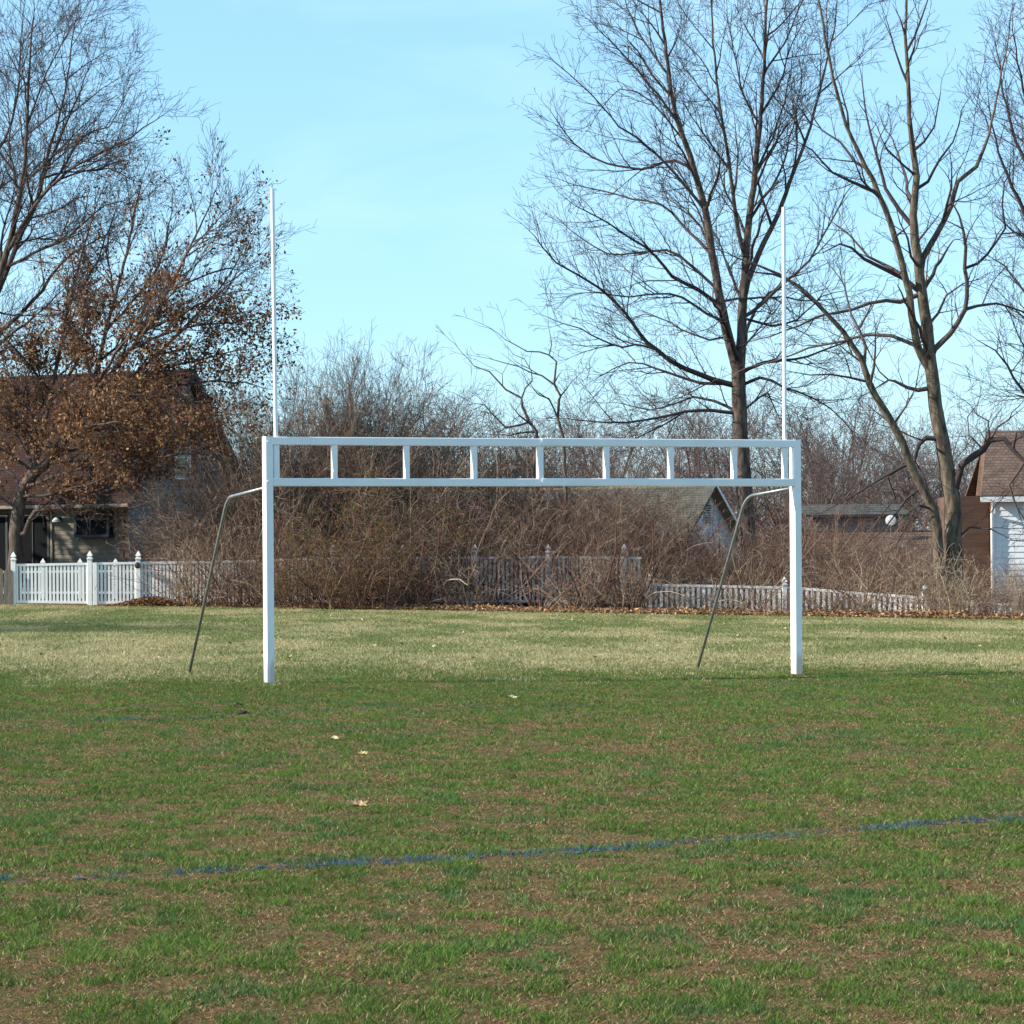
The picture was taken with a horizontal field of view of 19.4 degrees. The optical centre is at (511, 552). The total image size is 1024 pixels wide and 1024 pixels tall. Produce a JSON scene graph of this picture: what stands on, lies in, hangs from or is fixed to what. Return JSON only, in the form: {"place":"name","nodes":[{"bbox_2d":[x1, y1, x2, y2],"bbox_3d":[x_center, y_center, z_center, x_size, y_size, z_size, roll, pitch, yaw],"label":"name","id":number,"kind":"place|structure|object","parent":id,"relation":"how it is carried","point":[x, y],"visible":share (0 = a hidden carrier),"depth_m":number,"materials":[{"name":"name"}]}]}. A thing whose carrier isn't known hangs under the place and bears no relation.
{"place":"outdoors","nodes":[
{"label":"outdoors","id":0,"kind":"place"},
{"bbox_2d":[0,594,1023,1023],"bbox_3d":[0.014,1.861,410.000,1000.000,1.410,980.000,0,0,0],"label":"ground","id":1,"kind":"structure","parent":0,"point":[314,1008],"depth_m":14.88,"materials":[{"name":"green plant"}]},
{"bbox_2d":[0,0,221,412],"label":"maple tree","id":2,"kind":"object","parent":1,"relation":"on","point":[15,242],"visible":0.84,"depth_m":96.28,"materials":[{"name":"grey plant"}]},
{"bbox_2d":[0,368,254,590],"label":"tan house","id":3,"kind":"structure","parent":1,"relation":"on","point":[59,538],"depth_m":105.66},
{"bbox_2d":[22,513,49,584],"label":"patio door","id":4,"kind":"structure","parent":3,"relation":"in","point":[36,545],"depth_m":105.85,"materials":[{"name":"black glass"}]},
{"bbox_2d":[74,509,113,537],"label":"bay window","id":5,"kind":"structure","parent":3,"relation":"in","point":[80,530],"depth_m":104.37,"materials":[{"name":"black glass"}]},
{"bbox_2d":[10,551,258,604],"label":"picket fence","id":6,"kind":"object","parent":1,"relation":"on","point":[92,581],"visible":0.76,"depth_m":88.99,"materials":[{"name":"white plastic"}]},
{"bbox_2d":[0,116,316,599],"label":"oak tree","id":7,"kind":"object","parent":1,"relation":"on","point":[101,399],"visible":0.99,"depth_m":92.30,"materials":[{"name":"brown plant"}]},
{"bbox_2d":[120,536,231,605],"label":"bramble","id":8,"kind":"object","parent":1,"relation":"on","point":[177,585],"visible":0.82,"depth_m":87.71,"materials":[{"name":"plant"}]},
{"bbox_2d":[94,504,261,606],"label":"bramble","id":9,"kind":"object","parent":1,"relation":"on","point":[189,591],"visible":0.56,"depth_m":87.96,"materials":[{"name":"plant"}]},
{"bbox_2d":[111,391,291,600],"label":"tall shrub","id":10,"kind":"object","parent":1,"relation":"on","point":[158,515],"visible":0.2,"depth_m":94.36,"materials":[{"name":"plant"}]},
{"bbox_2d":[115,480,298,600],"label":"tangled shrub","id":11,"kind":"object","parent":1,"relation":"on","point":[195,537],"visible":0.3,"depth_m":90.22,"materials":[{"name":"plant"}]},
{"bbox_2d":[149,453,300,600],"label":"tall shrub","id":12,"kind":"object","parent":1,"relation":"on","point":[206,510],"visible":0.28,"depth_m":91.27,"materials":[{"name":"plant"}]},
{"bbox_2d":[146,471,332,598],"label":"tangled shrub","id":13,"kind":"object","parent":1,"relation":"on","point":[235,526],"visible":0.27,"depth_m":89.56,"materials":[{"name":"plant"}]},
{"bbox_2d":[173,533,313,607],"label":"bramble","id":14,"kind":"object","parent":1,"relation":"on","point":[237,593],"visible":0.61,"depth_m":86.50,"materials":[{"name":"plant"}]},
{"bbox_2d":[143,498,359,606],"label":"tangled shrub","id":15,"kind":"object","parent":1,"relation":"on","point":[244,594],"visible":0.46,"depth_m":87.23,"materials":[{"name":"plant"}]},
{"bbox_2d":[97,441,406,600],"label":"tangled shrub","id":16,"kind":"object","parent":1,"relation":"on","point":[259,528],"visible":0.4,"depth_m":88.69,"materials":[{"name":"plant"}]},
{"bbox_2d":[200,534,350,607],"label":"bramble","id":17,"kind":"object","parent":1,"relation":"on","point":[256,578],"visible":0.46,"depth_m":86.22,"materials":[{"name":"plant"}]},
{"bbox_2d":[140,371,414,595],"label":"tall shrub","id":18,"kind":"object","parent":1,"relation":"on","point":[245,455],"visible":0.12,"depth_m":95.08,"materials":[{"name":"plant"}]},
{"bbox_2d":[133,351,456,598],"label":"tall shrub","id":19,"kind":"object","parent":1,"relation":"on","point":[315,470],"visible":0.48,"depth_m":89.91,"materials":[{"name":"plant"}]},
{"bbox_2d":[198,499,408,606],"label":"tangled shrub","id":20,"kind":"object","parent":1,"relation":"on","point":[309,562],"visible":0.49,"depth_m":86.44,"materials":[{"name":"plant"}]},
{"bbox_2d":[248,530,363,609],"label":"bramble","id":21,"kind":"object","parent":1,"relation":"on","point":[307,593],"visible":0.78,"depth_m":84.78,"materials":[{"name":"brown plant"}]},
{"bbox_2d":[127,326,490,600],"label":"tall shrub","id":22,"kind":"object","parent":1,"relation":"on","point":[314,411],"visible":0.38,"depth_m":90.78,"materials":[{"name":"plant"}]},
{"bbox_2d":[140,331,483,531],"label":"tall shrub","id":23,"kind":"object","parent":1,"relation":"on","point":[306,406],"visible":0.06,"depth_m":99.80,"materials":[{"name":"plant"}]},
{"bbox_2d":[183,452,462,599],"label":"tangled shrub","id":24,"kind":"object","parent":1,"relation":"on","point":[297,529],"visible":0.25,"depth_m":88.52,"materials":[{"name":"plant"}]},
{"bbox_2d":[147,338,506,599],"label":"tall shrub","id":25,"kind":"object","parent":1,"relation":"on","point":[325,420],"visible":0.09,"depth_m":95.95,"materials":[{"name":"plant"}]},
{"bbox_2d":[237,493,418,609],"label":"leafy shrub","id":26,"kind":"object","parent":1,"relation":"on","point":[332,574],"visible":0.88,"depth_m":84.12,"materials":[{"name":"brown plant"}]},
{"bbox_2d":[156,354,503,597],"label":"tall shrub","id":27,"kind":"object","parent":1,"relation":"on","point":[312,453],"visible":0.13,"depth_m":93.16,"materials":[{"name":"plant"}]},
{"bbox_2d":[190,343,477,585],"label":"tall shrub","id":28,"kind":"object","parent":1,"relation":"on","point":[350,449],"visible":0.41,"depth_m":89.80,"materials":[{"name":"plant"}]},
{"bbox_2d":[190,319,490,502],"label":"tall shrub","id":29,"kind":"object","parent":1,"relation":"on","point":[365,398],"visible":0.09,"depth_m":98.05,"materials":[{"name":"plant"}]},
{"bbox_2d":[186,385,516,592],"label":"tangled shrub","id":30,"kind":"object","parent":1,"relation":"on","point":[366,463],"visible":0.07,"depth_m":93.33,"materials":[{"name":"plant"}]},
{"bbox_2d":[242,446,474,602],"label":"tangled shrub","id":31,"kind":"object","parent":1,"relation":"on","point":[334,511],"visible":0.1,"depth_m":89.26,"materials":[{"name":"plant"}]},
{"bbox_2d":[253,490,466,604],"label":"tangled shrub","id":32,"kind":"object","parent":1,"relation":"on","point":[306,563],"visible":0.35,"depth_m":86.35,"materials":[{"name":"plant"}]},
{"bbox_2d":[249,464,474,603],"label":"tangled shrub","id":33,"kind":"object","parent":1,"relation":"on","point":[419,531],"visible":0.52,"depth_m":86.19,"materials":[{"name":"plant"}]},
{"bbox_2d":[218,333,511,575],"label":"tall shrub","id":34,"kind":"object","parent":1,"relation":"on","point":[366,406],"visible":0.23,"depth_m":93.03,"materials":[{"name":"plant"}]},
{"bbox_2d":[296,513,434,609],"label":"leafy shrub","id":35,"kind":"object","parent":1,"relation":"on","point":[387,582],"visible":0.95,"depth_m":84.18,"materials":[{"name":"brown plant"}]},
{"bbox_2d":[184,334,553,504],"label":"tall shrub","id":36,"kind":"object","parent":1,"relation":"on","point":[395,383],"visible":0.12,"depth_m":96.62,"materials":[{"name":"plant"}]},
{"bbox_2d":[213,340,538,599],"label":"tall shrub","id":37,"kind":"object","parent":1,"relation":"on","point":[385,450],"visible":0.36,"depth_m":91.15,"materials":[{"name":"plant"}]},
{"bbox_2d":[283,336,477,492],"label":"distant tree","id":38,"kind":"object","parent":1,"relation":"on","point":[386,393],"visible":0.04,"depth_m":149.15,"materials":[{"name":"brown plant"}]},
{"bbox_2d":[306,506,457,603],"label":"tangled shrub","id":39,"kind":"object","parent":1,"relation":"on","point":[381,571],"visible":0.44,"depth_m":86.00,"materials":[{"name":"plant"}]},
{"bbox_2d":[241,446,536,599],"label":"tangled shrub","id":40,"kind":"object","parent":1,"relation":"on","point":[423,510],"visible":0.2,"depth_m":89.22,"materials":[{"name":"plant"}]},
{"bbox_2d":[227,353,550,530],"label":"tall shrub","id":41,"kind":"object","parent":1,"relation":"on","point":[391,434],"visible":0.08,"depth_m":94.27,"materials":[{"name":"plant"}]},
{"bbox_2d":[288,458,514,605],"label":"leafy shrub","id":42,"kind":"object","parent":1,"relation":"on","point":[405,515],"visible":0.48,"depth_m":86.24,"materials":[{"name":"brown plant"}]},
{"bbox_2d":[309,491,495,605],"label":"open shrub","id":43,"kind":"object","parent":1,"relation":"on","point":[427,574],"visible":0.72,"depth_m":85.43,"materials":[{"name":"plant"}]},
{"bbox_2d":[231,390,582,603],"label":"tangled shrub","id":44,"kind":"object","parent":1,"relation":"on","point":[438,465],"visible":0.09,"depth_m":93.60,"materials":[{"name":"plant"}]},
{"bbox_2d":[360,555,486,609],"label":"bramble","id":45,"kind":"object","parent":1,"relation":"on","point":[421,594],"visible":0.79,"depth_m":84.72,"materials":[{"name":"plant"}]},
{"bbox_2d":[310,434,552,604],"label":"tangled shrub","id":46,"kind":"object","parent":1,"relation":"on","point":[432,505],"visible":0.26,"depth_m":89.75,"materials":[{"name":"plant"}]},
{"bbox_2d":[351,486,516,604],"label":"tangled shrub","id":47,"kind":"object","parent":1,"relation":"on","point":[436,525],"visible":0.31,"depth_m":87.65,"materials":[{"name":"plant"}]},
{"bbox_2d":[275,544,640,607],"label":"picket fence","id":48,"kind":"object","parent":1,"relation":"on","point":[520,600],"visible":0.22,"depth_m":87.59,"materials":[{"name":"grey wood"}]},
{"bbox_2d":[296,387,625,603],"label":"tangled shrub","id":49,"kind":"object","parent":1,"relation":"on","point":[521,473],"visible":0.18,"depth_m":94.55,"materials":[{"name":"plant"}]},
{"bbox_2d":[309,382,634,603],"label":"tangled shrub","id":50,"kind":"object","parent":1,"relation":"on","point":[488,457],"visible":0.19,"depth_m":93.79,"materials":[{"name":"plant"}]},
{"bbox_2d":[372,487,591,606],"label":"tangled shrub","id":51,"kind":"object","parent":1,"relation":"on","point":[492,547],"visible":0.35,"depth_m":87.79,"materials":[{"name":"plant"}]},
{"bbox_2d":[339,448,631,603],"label":"tangled shrub","id":52,"kind":"object","parent":1,"relation":"on","point":[488,519],"visible":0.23,"depth_m":89.73,"materials":[{"name":"plant"}]},
{"bbox_2d":[391,500,581,606],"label":"open shrub","id":53,"kind":"object","parent":1,"relation":"on","point":[493,585],"visible":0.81,"depth_m":85.72,"materials":[{"name":"plant"}]},
{"bbox_2d":[372,366,600,495],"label":"distant tree","id":54,"kind":"object","parent":1,"relation":"on","point":[436,409],"visible":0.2,"depth_m":148.28,"materials":[{"name":"brown plant"}]},
{"bbox_2d":[311,408,676,605],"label":"tangled shrub","id":55,"kind":"object","parent":1,"relation":"on","point":[488,468],"visible":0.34,"depth_m":90.21,"materials":[{"name":"plant"}]},
{"bbox_2d":[435,326,552,599],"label":"crooked sapling","id":56,"kind":"object","parent":1,"relation":"on","point":[533,470],"visible":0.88,"depth_m":91.79,"materials":[{"name":"grey plant"}]},
{"bbox_2d":[188,188,805,682],"bbox_3d":[-0.261,-1.403,39.895,7.463,6.231,3.756,0,0,-20],"label":"goal frame","id":57,"kind":"object","parent":1,"relation":"on","point":[270,460],"visible":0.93,"depth_m":38.24,"materials":[{"name":"paint"}]},
{"bbox_2d":[397,473,608,604],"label":"open shrub","id":58,"kind":"object","parent":1,"relation":"on","point":[464,584],"visible":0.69,"depth_m":85.78,"materials":[{"name":"plant"}]},
{"bbox_2d":[0,610,1023,660],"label":"scattered leaves","id":59,"kind":"object","parent":1,"relation":"on","point":[447,659],"visible":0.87,"depth_m":55.28,"materials":[{"name":"brown plant"}]},
{"bbox_2d":[451,285,597,568],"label":"crooked sapling","id":60,"kind":"object","parent":1,"relation":"on","point":[559,424],"visible":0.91,"depth_m":91.25,"materials":[{"name":"grey plant"}]},
{"bbox_2d":[388,476,667,606],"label":"tangled shrub","id":61,"kind":"object","parent":1,"relation":"on","point":[473,505],"visible":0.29,"depth_m":87.78,"materials":[{"name":"plant"}]},
{"bbox_2d":[441,491,633,606],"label":"open shrub","id":62,"kind":"object","parent":1,"relation":"on","point":[539,602],"visible":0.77,"depth_m":85.39,"materials":[{"name":"plant"}]},
{"bbox_2d":[402,452,684,606],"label":"tangled shrub","id":63,"kind":"object","parent":1,"relation":"on","point":[584,542],"visible":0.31,"depth_m":89.48,"materials":[{"name":"plant"}]},
{"bbox_2d":[76,596,1023,619],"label":"leaf litter","id":64,"kind":"object","parent":1,"relation":"on","point":[146,601],"visible":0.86,"depth_m":80.69,"materials":[{"name":"brown plant"}]},
{"bbox_2d":[456,478,647,606],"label":"tangled shrub","id":65,"kind":"object","parent":1,"relation":"on","point":[534,520],"visible":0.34,"depth_m":87.98,"materials":[{"name":"plant"}]},
{"bbox_2d":[441,436,679,598],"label":"tangled shrub","id":66,"kind":"object","parent":1,"relation":"on","point":[572,493],"visible":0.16,"depth_m":93.40,"materials":[{"name":"plant"}]},
{"bbox_2d":[425,400,700,603],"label":"tangled shrub","id":67,"kind":"object","parent":1,"relation":"on","point":[547,472],"visible":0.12,"depth_m":96.07,"materials":[{"name":"plant"}]},
{"bbox_2d":[478,454,663,605],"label":"tangled shrub","id":68,"kind":"object","parent":1,"relation":"on","point":[622,492],"visible":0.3,"depth_m":89.49,"materials":[{"name":"plant"}]},
{"bbox_2d":[520,545,623,607],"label":"bramble","id":69,"kind":"object","parent":1,"relation":"on","point":[574,593],"visible":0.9,"depth_m":83.94,"materials":[{"name":"plant"}]},
{"bbox_2d":[478,489,679,607],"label":"open shrub","id":70,"kind":"object","parent":1,"relation":"on","point":[609,566],"visible":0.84,"depth_m":83.93,"materials":[{"name":"plant"}]},
{"bbox_2d":[510,488,667,606],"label":"tangled shrub","id":71,"kind":"object","parent":1,"relation":"on","point":[619,536],"visible":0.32,"depth_m":87.89,"materials":[{"name":"plant"}]},
{"bbox_2d":[503,356,696,488],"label":"distant tree","id":72,"kind":"object","parent":1,"relation":"on","point":[590,425],"visible":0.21,"depth_m":179.72,"materials":[{"name":"brown plant"}]},
{"bbox_2d":[536,559,665,608],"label":"bramble","id":73,"kind":"object","parent":1,"relation":"on","point":[603,602],"visible":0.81,"depth_m":83.29,"materials":[{"name":"plant"}]},
{"bbox_2d":[454,486,762,583],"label":"grey house","id":74,"kind":"structure","parent":1,"relation":"on","point":[701,495],"depth_m":124.37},
{"bbox_2d":[530,500,702,607],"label":"open shrub","id":75,"kind":"object","parent":1,"relation":"on","point":[650,566],"visible":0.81,"depth_m":83.49,"materials":[{"name":"plant"}]},
{"bbox_2d":[552,504,695,608],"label":"tangled shrub","id":76,"kind":"object","parent":1,"relation":"on","point":[650,533],"visible":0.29,"depth_m":88.63,"materials":[{"name":"plant"}]},
{"bbox_2d":[577,550,680,608],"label":"bramble","id":77,"kind":"object","parent":1,"relation":"on","point":[626,595],"visible":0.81,"depth_m":83.44,"materials":[{"name":"plant"}]},
{"bbox_2d":[491,382,773,515],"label":"distant tree","id":78,"kind":"object","parent":1,"relation":"on","point":[663,452],"visible":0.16,"depth_m":149.68,"materials":[{"name":"brown plant"}]},
{"bbox_2d":[517,467,747,607],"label":"tangled shrub","id":79,"kind":"object","parent":1,"relation":"on","point":[609,521],"visible":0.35,"depth_m":90.06,"materials":[{"name":"plant"}]},
{"bbox_2d":[570,513,738,608],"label":"open shrub","id":80,"kind":"object","parent":1,"relation":"on","point":[649,596],"visible":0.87,"depth_m":83.81,"materials":[{"name":"plant"}]},
{"bbox_2d":[552,393,775,509],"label":"distant tree","id":81,"kind":"object","parent":1,"relation":"on","point":[660,464],"visible":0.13,"depth_m":168.87,"materials":[{"name":"brown plant"}]},
{"bbox_2d":[503,0,926,593],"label":"maple tree","id":82,"kind":"object","parent":1,"relation":"on","point":[739,382],"visible":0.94,"depth_m":92.29,"materials":[{"name":"grey plant"}]},
{"bbox_2d":[601,346,836,538],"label":"distant tree","id":83,"kind":"object","parent":1,"relation":"on","point":[697,464],"visible":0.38,"depth_m":143.88,"materials":[{"name":"brown plant"}]},
{"bbox_2d":[668,521,817,610],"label":"open shrub","id":84,"kind":"object","parent":1,"relation":"on","point":[769,591],"visible":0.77,"depth_m":83.86,"materials":[{"name":"plant"}]},
{"bbox_2d":[623,382,892,542],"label":"distant tree","id":85,"kind":"object","parent":1,"relation":"on","point":[756,457],"visible":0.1,"depth_m":159.31,"materials":[{"name":"brown plant"}]},
{"bbox_2d":[689,500,851,608],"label":"tangled shrub","id":86,"kind":"object","parent":1,"relation":"on","point":[808,552],"visible":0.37,"depth_m":88.66,"materials":[{"name":"plant"}]},
{"bbox_2d":[714,495,879,607],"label":"tangled shrub","id":87,"kind":"object","parent":1,"relation":"on","point":[836,545],"visible":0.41,"depth_m":89.17,"materials":[{"name":"plant"}]},
{"bbox_2d":[663,374,931,558],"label":"distant tree","id":88,"kind":"object","parent":1,"relation":"on","point":[814,473],"visible":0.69,"depth_m":140.02,"materials":[{"name":"brown plant"}]},
{"bbox_2d":[645,574,1022,614],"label":"picket fence","id":89,"kind":"object","parent":1,"relation":"on","point":[757,588],"visible":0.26,"depth_m":86.82,"materials":[{"name":"white plastic"}]},
{"bbox_2d":[760,501,914,607],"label":"tangled shrub","id":90,"kind":"object","parent":1,"relation":"on","point":[849,556],"visible":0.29,"depth_m":90.01,"materials":[{"name":"plant"}]},
{"bbox_2d":[715,393,968,539],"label":"distant tree","id":91,"kind":"object","parent":1,"relation":"on","point":[902,476],"visible":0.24,"depth_m":148.91,"materials":[{"name":"brown plant"}]},
{"bbox_2d":[663,0,1023,611],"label":"leaning tree","id":92,"kind":"object","parent":1,"relation":"on","point":[950,478],"visible":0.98,"depth_m":79.96,"materials":[{"name":"brown plant"}]},
{"bbox_2d":[731,338,955,522],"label":"distant tree","id":93,"kind":"object","parent":1,"relation":"on","point":[806,442],"visible":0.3,"depth_m":154.14,"materials":[{"name":"brown plant"}]},
{"bbox_2d":[760,529,930,610],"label":"bramble","id":94,"kind":"object","parent":1,"relation":"on","point":[870,581],"visible":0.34,"depth_m":87.43,"materials":[{"name":"plant"}]},
{"bbox_2d":[801,504,935,595],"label":"brown house","id":95,"kind":"structure","parent":1,"relation":"on","point":[902,512],"depth_m":118.33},
{"bbox_2d":[802,523,965,613],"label":"open shrub","id":96,"kind":"object","parent":1,"relation":"on","point":[884,572],"visible":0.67,"depth_m":82.96,"materials":[{"name":"plant"}]},
{"bbox_2d":[822,374,998,529],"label":"distant tree","id":97,"kind":"object","parent":1,"relation":"on","point":[903,462],"visible":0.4,"depth_m":149.47,"materials":[{"name":"brown plant"}]},
{"bbox_2d":[854,544,980,612],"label":"bramble","id":98,"kind":"object","parent":1,"relation":"on","point":[912,603],"visible":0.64,"depth_m":78.81,"materials":[{"name":"plant"}]},
{"bbox_2d":[891,535,1010,611],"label":"bramble","id":99,"kind":"object","parent":1,"relation":"on","point":[926,589],"visible":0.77,"depth_m":77.93,"materials":[{"name":"plant"}]},
{"bbox_2d":[923,551,1020,612],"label":"bramble","id":100,"kind":"object","parent":1,"relation":"on","point":[958,578],"visible":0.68,"depth_m":77.41,"materials":[{"name":"plant"}]},
{"bbox_2d":[939,0,1023,461],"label":"maple tree","id":101,"kind":"object","parent":1,"relation":"on","point":[1015,136],"visible":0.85,"depth_m":85.84,"materials":[{"name":"grey plant"}]},
{"bbox_2d":[0,0,1023,529],"label":"sky","id":102,"kind":"structure","parent":0,"point":[390,127],"materials":[{"name":"blue"}]},
{"bbox_2d":[937,430,1023,612],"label":"white house","id":103,"kind":"structure","parent":0,"point":[996,463],"depth_m":100.91,"materials":[{"name":"white wood"}]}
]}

